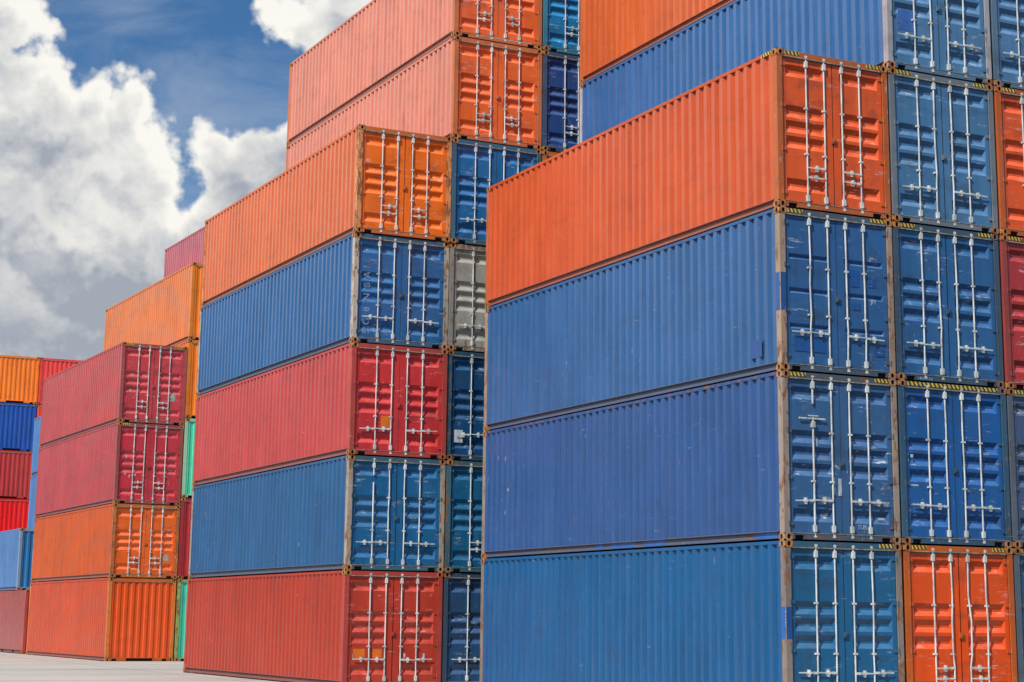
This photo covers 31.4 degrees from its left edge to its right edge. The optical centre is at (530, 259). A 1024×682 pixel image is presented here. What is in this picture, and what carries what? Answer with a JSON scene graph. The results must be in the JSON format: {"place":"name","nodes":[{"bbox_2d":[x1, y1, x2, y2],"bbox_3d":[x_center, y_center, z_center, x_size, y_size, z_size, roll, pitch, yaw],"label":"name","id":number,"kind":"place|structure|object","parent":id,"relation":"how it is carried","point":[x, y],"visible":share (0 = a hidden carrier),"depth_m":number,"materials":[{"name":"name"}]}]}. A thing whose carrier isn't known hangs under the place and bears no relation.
{"place":"outdoors","nodes":[
{"label":"outdoors","id":0,"kind":"place"},
{"bbox_2d":[0,651,287,681],"bbox_3d":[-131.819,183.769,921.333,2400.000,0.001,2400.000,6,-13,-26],"label":"concrete ground","id":1,"kind":"structure","parent":0,"point":[24,668],"depth_m":51.40,"materials":[{"name":"grey concrete"}]},
{"bbox_2d":[0,590,29,653],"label":"shipping container","id":2,"kind":"object","parent":1,"relation":"on","point":[14,608],"visible":0.24,"depth_m":76.79,"materials":[{"name":"metal"}]},
{"bbox_2d":[0,528,33,590],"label":"shipping container","id":3,"kind":"object","parent":2,"relation":"on","point":[16,550],"visible":0.52,"depth_m":77.66,"materials":[{"name":"metal"}]},
{"bbox_2d":[26,577,176,660],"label":"shipping container","id":4,"kind":"object","parent":1,"relation":"on","point":[117,619],"visible":1,"depth_m":65.06,"materials":[{"name":"metal"}]},
{"bbox_2d":[31,503,179,581],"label":"shipping container","id":5,"kind":"object","parent":4,"relation":"on","point":[115,540],"visible":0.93,"depth_m":65.60,"materials":[{"name":"metal"}]},
{"bbox_2d":[34,422,183,517],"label":"shipping container","id":6,"kind":"object","parent":5,"relation":"on","point":[127,463],"visible":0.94,"depth_m":66.17,"materials":[{"name":"metal"}]},
{"bbox_2d":[39,342,187,447],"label":"shipping container","id":7,"kind":"object","parent":6,"relation":"on","point":[125,382],"visible":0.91,"depth_m":66.73,"materials":[{"name":"metal"}]},
{"bbox_2d":[121,345,154,421],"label":"door","id":8,"kind":"structure","parent":7,"relation":"in","point":[139,361],"depth_m":65.95,"materials":[{"name":"paint"}]},
{"bbox_2d":[151,346,184,422],"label":"door","id":9,"kind":"structure","parent":7,"relation":"in","point":[168,380],"depth_m":66.47,"materials":[{"name":"paint"}]},
{"bbox_2d":[117,424,150,501],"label":"door","id":10,"kind":"structure","parent":6,"relation":"in","point":[135,444],"depth_m":65.39,"materials":[{"name":"paint"}]},
{"bbox_2d":[147,425,180,502],"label":"door","id":11,"kind":"structure","parent":6,"relation":"in","point":[164,455],"depth_m":65.89,"materials":[{"name":"paint"}]},
{"bbox_2d":[113,505,146,576],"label":"door","id":12,"kind":"structure","parent":5,"relation":"in","point":[130,529],"depth_m":64.83,"materials":[{"name":"paint"}]},
{"bbox_2d":[143,506,177,576],"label":"door","id":13,"kind":"structure","parent":5,"relation":"in","point":[161,537],"depth_m":65.33,"materials":[{"name":"paint"}]},
{"bbox_2d":[173,579,186,660],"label":"shipping container","id":14,"kind":"object","parent":1,"relation":"on","point":[180,620],"visible":0.18,"depth_m":65.16,"materials":[{"name":"metal"}]},
{"bbox_2d":[165,498,196,578],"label":"shipping container","id":15,"kind":"object","parent":14,"relation":"on","point":[184,539],"visible":0.17,"depth_m":65.73,"materials":[{"name":"metal"}]},
{"bbox_2d":[181,418,195,497],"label":"shipping container","id":16,"kind":"object","parent":15,"relation":"on","point":[188,458],"visible":0.16,"depth_m":66.29,"materials":[{"name":"metal"}]},
{"bbox_2d":[175,339,198,418],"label":"shipping container","id":17,"kind":"object","parent":16,"relation":"on","point":[191,379],"visible":0.16,"depth_m":66.87,"materials":[{"name":"metal"}]},
{"bbox_2d":[104,262,202,350],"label":"shipping container","id":18,"kind":"object","parent":17,"relation":"on","point":[165,311],"visible":0.56,"depth_m":70.61,"materials":[{"name":"metal"}]},
{"bbox_2d":[183,570,442,681],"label":"shipping container","id":19,"kind":"object","parent":1,"relation":"on","point":[353,626],"visible":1,"depth_m":42.39,"materials":[{"name":"metal"}]},
{"bbox_2d":[188,454,445,578],"bbox_3d":[-5.860,6.880,47.312,2.438,2.605,12.208,6,-13,-26],"label":"shipping container","id":20,"kind":"object","parent":19,"relation":"on","point":[359,513],"visible":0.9,"depth_m":42.86,"materials":[{"name":"metal"}]},
{"bbox_2d":[192,342,447,485],"bbox_3d":[-5.832,4.320,47.809,2.438,2.605,12.208,6,-13,-26],"label":"shipping container","id":21,"kind":"object","parent":20,"relation":"on","point":[362,399],"visible":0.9,"depth_m":43.34,"materials":[{"name":"metal"}]},
{"bbox_2d":[196,232,449,395],"bbox_3d":[-5.821,1.767,48.346,2.438,2.605,12.208,6,-13,-27],"label":"shipping container","id":22,"kind":"object","parent":21,"relation":"on","point":[360,287],"visible":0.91,"depth_m":43.86,"materials":[{"name":"metal"}]},
{"bbox_2d":[201,124,451,306],"bbox_3d":[-5.769,-0.794,48.834,2.438,2.605,12.208,6,-13,-26],"label":"shipping container","id":23,"kind":"object","parent":22,"relation":"on","point":[375,180],"visible":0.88,"depth_m":44.33,"materials":[{"name":"metal"}]},
{"bbox_2d":[360,130,405,233],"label":"door","id":24,"kind":"structure","parent":23,"relation":"in","point":[382,203],"depth_m":43.32,"materials":[{"name":"paint"}]},
{"bbox_2d":[403,134,448,236],"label":"door","id":25,"kind":"structure","parent":23,"relation":"in","point":[425,174],"depth_m":43.80,"materials":[{"name":"paint"}]},
{"bbox_2d":[356,237,401,342],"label":"door","id":26,"kind":"structure","parent":22,"relation":"in","point":[384,313],"depth_m":42.83,"materials":[{"name":"paint"}]},
{"bbox_2d":[400,240,445,344],"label":"door","id":27,"kind":"structure","parent":22,"relation":"in","point":[422,267],"depth_m":43.33,"materials":[{"name":"paint"}]},
{"bbox_2d":[353,346,399,453],"bbox_3d":[-3.578,3.243,42.269,1.161,2.507,0.108,6,-13,-26],"label":"door","id":28,"kind":"structure","parent":21,"relation":"in","point":[377,381],"depth_m":42.29,"materials":[{"name":"paint"}]},
{"bbox_2d":[397,349,443,455],"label":"door","id":29,"kind":"structure","parent":21,"relation":"in","point":[420,412],"depth_m":42.79,"materials":[{"name":"paint"}]},
{"bbox_2d":[349,458,396,568],"bbox_3d":[-3.607,5.803,41.772,1.161,2.507,0.108,6,-13,-26],"label":"door","id":30,"kind":"structure","parent":20,"relation":"in","point":[373,537],"depth_m":41.79,"materials":[{"name":"paint"}]},
{"bbox_2d":[394,460,441,568],"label":"door","id":31,"kind":"structure","parent":20,"relation":"in","point":[418,500],"depth_m":42.28,"materials":[{"name":"paint"}]},
{"bbox_2d":[346,573,393,681],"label":"door","id":32,"kind":"structure","parent":19,"relation":"in","point":[370,626],"depth_m":41.29,"materials":[{"name":"paint"}]},
{"bbox_2d":[391,574,438,681],"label":"door","id":33,"kind":"structure","parent":19,"relation":"in","point":[415,600],"depth_m":41.77,"materials":[{"name":"paint"}]},
{"bbox_2d":[441,572,480,681],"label":"shipping container","id":34,"kind":"object","parent":1,"relation":"on","point":[461,613],"visible":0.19,"depth_m":42.32,"materials":[{"name":"metal"}]},
{"bbox_2d":[427,460,491,573],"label":"shipping container","id":35,"kind":"object","parent":34,"relation":"on","point":[463,520],"visible":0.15,"depth_m":42.79,"materials":[{"name":"metal"}]},
{"bbox_2d":[445,350,493,461],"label":"shipping container","id":36,"kind":"object","parent":35,"relation":"on","point":[465,407],"visible":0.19,"depth_m":43.34,"materials":[{"name":"metal"}]},
{"bbox_2d":[447,242,485,352],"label":"shipping container","id":37,"kind":"object","parent":36,"relation":"on","point":[466,298],"visible":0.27,"depth_m":43.83,"materials":[{"name":"metal"}]},
{"bbox_2d":[452,248,485,348],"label":"door","id":38,"kind":"structure","parent":37,"relation":"in","point":[468,309],"depth_m":43.87,"materials":[{"name":"paint"}]},
{"bbox_2d":[449,137,541,246],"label":"shipping container","id":39,"kind":"object","parent":37,"relation":"on","point":[478,169],"visible":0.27,"depth_m":44.44,"materials":[{"name":"metal"}]},
{"bbox_2d":[286,35,542,169],"bbox_3d":[-3.570,-3.109,50.447,2.438,2.605,12.208,6,-13,-27],"label":"shipping container","id":40,"kind":"object","parent":39,"relation":"on","point":[460,87],"visible":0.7,"depth_m":45.48,"materials":[{"name":"metal"}]},
{"bbox_2d":[286,0,541,144],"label":"shipping container","id":41,"kind":"object","parent":40,"relation":"on","point":[368,47],"visible":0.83,"depth_m":49.22,"materials":[{"name":"metal"}]},
{"bbox_2d":[458,0,498,39],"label":"door","id":42,"kind":"structure","parent":41,"relation":"in","point":[477,17],"depth_m":45.31,"materials":[{"name":"paint"}]},
{"bbox_2d":[498,0,538,43],"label":"door","id":43,"kind":"structure","parent":41,"relation":"in","point":[518,19],"depth_m":45.83,"materials":[{"name":"paint"}]},
{"bbox_2d":[456,41,498,140],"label":"door","id":44,"kind":"structure","parent":40,"relation":"in","point":[477,72],"depth_m":44.93,"materials":[{"name":"paint"}]},
{"bbox_2d":[497,46,538,144],"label":"door","id":45,"kind":"structure","parent":40,"relation":"in","point":[518,84],"depth_m":45.43,"materials":[{"name":"paint"}]},
{"bbox_2d":[454,143,496,242],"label":"door","id":46,"kind":"structure","parent":39,"relation":"in","point":[476,166],"depth_m":44.39,"materials":[{"name":"paint"}]},
{"bbox_2d":[496,147,537,182],"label":"door","id":47,"kind":"structure","parent":39,"relation":"in","point":[508,163],"depth_m":45.01,"materials":[{"name":"paint"}]},
{"bbox_2d":[450,354,484,458],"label":"door","id":48,"kind":"structure","parent":36,"relation":"in","point":[467,406],"depth_m":43.37,"materials":[{"name":"paint"}]},
{"bbox_2d":[448,463,491,570],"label":"door","id":49,"kind":"structure","parent":35,"relation":"in","point":[465,529],"depth_m":42.83,"materials":[{"name":"paint"}]},
{"bbox_2d":[446,575,480,681],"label":"door","id":50,"kind":"structure","parent":34,"relation":"in","point":[464,594],"depth_m":42.34,"materials":[{"name":"paint"}]},
{"bbox_2d":[479,540,904,681],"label":"shipping container","id":51,"kind":"object","parent":1,"relation":"on","point":[788,611],"visible":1,"depth_m":33.00,"materials":[{"name":"metal"}]},
{"bbox_2d":[481,370,900,558],"bbox_3d":[2.700,4.463,36.949,2.438,2.893,12.208,6,-13,-26],"label":"shipping container","id":52,"kind":"object","parent":51,"relation":"on","point":[778,455],"visible":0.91,"depth_m":33.36,"materials":[{"name":"metal"}]},
{"bbox_2d":[483,206,895,430],"bbox_3d":[2.733,1.624,37.519,2.438,2.893,12.208,6,-13,-26],"label":"shipping container","id":53,"kind":"object","parent":52,"relation":"on","point":[775,289],"visible":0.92,"depth_m":33.91,"materials":[{"name":"metal"}]},
{"bbox_2d":[485,47,890,307],"bbox_3d":[2.756,-1.216,38.087,2.438,2.893,12.208,6,-13,-26],"label":"shipping container","id":54,"kind":"object","parent":53,"relation":"on","point":[772,128],"visible":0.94,"depth_m":34.50,"materials":[{"name":"metal"}]},
{"bbox_2d":[781,55,834,208],"bbox_3d":[4.937,-2.298,32.523,1.161,2.795,0.108,6,-13,-26],"label":"door","id":55,"kind":"structure","parent":54,"relation":"in","point":[807,148],"depth_m":32.55,"materials":[{"name":"paint"}]},
{"bbox_2d":[831,62,886,213],"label":"door","id":56,"kind":"structure","parent":54,"relation":"in","point":[859,163],"depth_m":33.03,"materials":[{"name":"paint"}]},
{"bbox_2d":[784,213,838,370],"bbox_3d":[4.912,0.541,31.954,1.160,2.795,0.108,6,-13,-26],"label":"door","id":57,"kind":"structure","parent":53,"relation":"in","point":[810,263],"depth_m":31.98,"materials":[{"name":"paint"}]},
{"bbox_2d":[835,218,891,373],"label":"door","id":58,"kind":"structure","parent":53,"relation":"in","point":[861,248],"depth_m":32.44,"materials":[{"name":"paint"}]},
{"bbox_2d":[786,375,842,538],"bbox_3d":[4.879,3.380,31.380,1.160,2.795,0.108,6,-13,-26],"label":"door","id":59,"kind":"structure","parent":52,"relation":"in","point":[813,405],"depth_m":31.40,"materials":[{"name":"paint"}]},
{"bbox_2d":[839,379,896,539],"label":"door","id":60,"kind":"structure","parent":52,"relation":"in","point":[866,434],"depth_m":31.88,"materials":[{"name":"paint"}]},
{"bbox_2d":[789,545,845,681],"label":"door","id":61,"kind":"structure","parent":51,"relation":"in","point":[818,650],"depth_m":30.86,"materials":[{"name":"paint"}]},
{"bbox_2d":[843,546,899,681],"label":"door","id":62,"kind":"structure","parent":51,"relation":"in","point":[869,586],"depth_m":31.33,"materials":[{"name":"paint"}]},
{"bbox_2d":[900,544,1017,681],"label":"shipping container","id":63,"kind":"object","parent":1,"relation":"on","point":[958,614],"visible":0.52,"depth_m":32.16,"materials":[{"name":"metal"}]},
{"bbox_2d":[908,549,962,681],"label":"door","id":64,"kind":"structure","parent":63,"relation":"in","point":[934,580],"depth_m":31.95,"materials":[{"name":"paint"}]},
{"bbox_2d":[871,379,1011,547],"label":"shipping container","id":65,"kind":"object","parent":63,"relation":"on","point":[954,487],"visible":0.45,"depth_m":32.69,"materials":[{"name":"metal"}]},
{"bbox_2d":[903,385,956,541],"bbox_3d":[7.105,3.616,32.448,1.160,2.795,0.108,6,-13,-26],"label":"door","id":66,"kind":"structure","parent":65,"relation":"in","point":[929,427],"depth_m":32.47,"materials":[{"name":"paint"}]},
{"bbox_2d":[891,221,1004,387],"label":"shipping container","id":67,"kind":"object","parent":65,"relation":"on","point":[947,309],"visible":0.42,"depth_m":33.27,"materials":[{"name":"metal"}]},
{"bbox_2d":[897,228,950,379],"bbox_3d":[7.116,0.778,33.026,1.161,2.795,0.108,6,-13,-26],"label":"door","id":68,"kind":"structure","parent":67,"relation":"in","point":[924,322],"depth_m":33.05,"materials":[{"name":"paint"}]},
{"bbox_2d":[887,67,998,233],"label":"shipping container","id":69,"kind":"object","parent":67,"relation":"on","point":[942,163],"visible":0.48,"depth_m":33.82,"materials":[{"name":"metal"}]},
{"bbox_2d":[579,0,992,142],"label":"shipping container","id":70,"kind":"object","parent":69,"relation":"on","point":[950,39],"visible":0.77,"depth_m":36.45,"materials":[{"name":"metal"}]},
{"bbox_2d":[579,0,734,83],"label":"shipping container","id":71,"kind":"object","parent":70,"relation":"on","point":[613,33],"visible":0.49,"depth_m":43.01,"materials":[{"name":"metal"}]},
{"bbox_2d":[891,0,939,71],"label":"door","id":72,"kind":"structure","parent":70,"relation":"in","point":[920,47],"depth_m":34.07,"materials":[{"name":"paint"}]},
{"bbox_2d":[937,0,987,77],"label":"door","id":73,"kind":"structure","parent":70,"relation":"in","point":[961,31],"depth_m":34.55,"materials":[{"name":"paint"}]},
{"bbox_2d":[893,75,945,223],"bbox_3d":[7.156,-2.062,33.588,1.161,2.795,0.108,6,-13,-26],"label":"door","id":74,"kind":"structure","parent":69,"relation":"in","point":[918,120],"depth_m":33.61,"materials":[{"name":"paint"}]},
{"bbox_2d":[941,80,994,227],"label":"door","id":75,"kind":"structure","parent":69,"relation":"in","point":[965,138],"depth_m":34.09,"materials":[{"name":"paint"}]},
{"bbox_2d":[945,231,999,382],"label":"door","id":76,"kind":"structure","parent":67,"relation":"in","point":[971,289],"depth_m":33.53,"materials":[{"name":"paint"}]},
{"bbox_2d":[952,388,1007,543],"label":"door","id":77,"kind":"structure","parent":65,"relation":"in","point":[980,488],"depth_m":32.95,"materials":[{"name":"paint"}]},
{"bbox_2d":[958,549,1012,681],"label":"door","id":78,"kind":"structure","parent":63,"relation":"in","point":[986,651],"depth_m":32.42,"materials":[{"name":"paint"}]},
{"bbox_2d":[1012,548,1023,681],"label":"shipping container","id":79,"kind":"object","parent":1,"relation":"on","point":[1018,565],"visible":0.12,"depth_m":32.77,"materials":[{"name":"metal"}]},
{"bbox_2d":[985,388,1023,548],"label":"shipping container","id":80,"kind":"object","parent":79,"relation":"on","point":[1015,414],"visible":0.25,"depth_m":33.33,"materials":[{"name":"metal"}]},
{"bbox_2d":[998,234,1023,389],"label":"shipping container","id":81,"kind":"object","parent":80,"relation":"on","point":[1011,260],"visible":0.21,"depth_m":33.92,"materials":[{"name":"metal"}]},
{"bbox_2d":[993,85,1023,237],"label":"shipping container","id":82,"kind":"object","parent":81,"relation":"on","point":[1008,107],"visible":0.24,"depth_m":34.51,"materials":[{"name":"metal"}]},
{"bbox_2d":[989,0,1023,90],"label":"shipping container","id":83,"kind":"object","parent":82,"relation":"on","point":[1006,17],"visible":0.16,"depth_m":35.01,"materials":[{"name":"metal"}]},
{"bbox_2d":[996,0,1023,86],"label":"door","id":84,"kind":"structure","parent":83,"relation":"in","point":[1010,13],"depth_m":35.08,"materials":[{"name":"paint"}]},
{"bbox_2d":[1000,92,1023,229],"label":"door","id":85,"kind":"structure","parent":82,"relation":"in","point":[1012,107],"depth_m":34.58,"materials":[{"name":"paint"}]},
{"bbox_2d":[1005,242,1023,382],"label":"door","id":86,"kind":"structure","parent":81,"relation":"in","point":[1015,252],"depth_m":33.99,"materials":[{"name":"paint"}]},
{"bbox_2d":[1012,396,1023,540],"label":"door","id":87,"kind":"structure","parent":80,"relation":"in","point":[1018,402],"depth_m":33.41,"materials":[{"name":"paint"}]},
{"bbox_2d":[1018,555,1023,654],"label":"door","id":88,"kind":"structure","parent":79,"relation":"in","point":[1021,562],"depth_m":32.90,"materials":[{"name":"paint"}]},
{"bbox_2d":[0,0,371,359],"label":"sky","id":89,"kind":"structure","parent":0,"point":[126,126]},
{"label":"shipping container","id":90,"kind":"object","parent":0,"visible":0},
{"bbox_2d":[541,150,558,161],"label":"shipping container","id":91,"kind":"object","parent":90,"relation":"on","point":[545,154],"visible":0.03,"depth_m":45.46,"materials":[{"name":"metal"}]},
{"bbox_2d":[541,50,579,152],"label":"shipping container","id":92,"kind":"object","parent":91,"relation":"on","point":[560,102],"visible":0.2,"depth_m":45.96,"materials":[{"name":"metal"}]},
{"bbox_2d":[542,0,579,56],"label":"shipping container","id":93,"kind":"object","parent":92,"relation":"on","point":[560,26],"visible":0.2,"depth_m":46.36,"materials":[{"name":"metal"}]},
{"bbox_2d":[547,0,579,53],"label":"door","id":94,"kind":"structure","parent":93,"relation":"in","point":[563,15],"depth_m":46.40,"materials":[{"name":"paint"}]},
{"bbox_2d":[546,56,579,150],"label":"door","id":95,"kind":"structure","parent":92,"relation":"in","point":[563,75],"depth_m":46.00,"materials":[{"name":"paint"}]},
{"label":"shipping container","id":96,"kind":"object","parent":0,"visible":0},
{"bbox_2d":[164,226,204,277],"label":"shipping container","id":97,"kind":"object","parent":96,"relation":"on","point":[184,252],"visible":0.15,"depth_m":77.21,"materials":[{"name":"metal"}]},
{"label":"shipping container","id":98,"kind":"object","parent":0,"visible":0},
{"bbox_2d":[28,475,36,528],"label":"shipping container","id":99,"kind":"object","parent":98,"relation":"on","point":[32,502],"visible":0.1,"depth_m":90.07,"materials":[{"name":"metal"}]},
{"bbox_2d":[31,416,40,475],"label":"shipping container","id":100,"kind":"object","parent":99,"relation":"on","point":[36,442],"visible":0.14,"depth_m":90.65,"materials":[{"name":"metal"}]},
{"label":"shipping container","id":101,"kind":"object","parent":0,"visible":0},
{"bbox_2d":[0,498,28,531],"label":"shipping container","id":102,"kind":"object","parent":101,"relation":"on","point":[14,513],"visible":0.52,"depth_m":99.03,"materials":[{"name":"metal"}]},
{"bbox_2d":[0,450,32,498],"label":"shipping container","id":103,"kind":"object","parent":102,"relation":"on","point":[15,473],"visible":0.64,"depth_m":99.41,"materials":[{"name":"metal"}]},
{"bbox_2d":[0,402,36,450],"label":"shipping container","id":104,"kind":"object","parent":103,"relation":"on","point":[16,426],"visible":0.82,"depth_m":99.91,"materials":[{"name":"metal"}]},
{"bbox_2d":[0,355,39,403],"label":"shipping container","id":105,"kind":"object","parent":104,"relation":"on","point":[19,377],"visible":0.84,"depth_m":100.38,"materials":[{"name":"metal"}]},
{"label":"shipping container","id":106,"kind":"object","parent":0,"visible":0},
{"bbox_2d":[36,404,41,417],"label":"shipping container","id":107,"kind":"object","parent":106,"relation":"on","point":[38,410],"visible":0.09,"depth_m":100.59,"materials":[{"name":"metal"}]},
{"bbox_2d":[37,357,83,404],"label":"shipping container","id":108,"kind":"object","parent":107,"relation":"on","point":[48,367],"visible":0.23,"depth_m":101.22,"materials":[{"name":"metal"}]}
]}

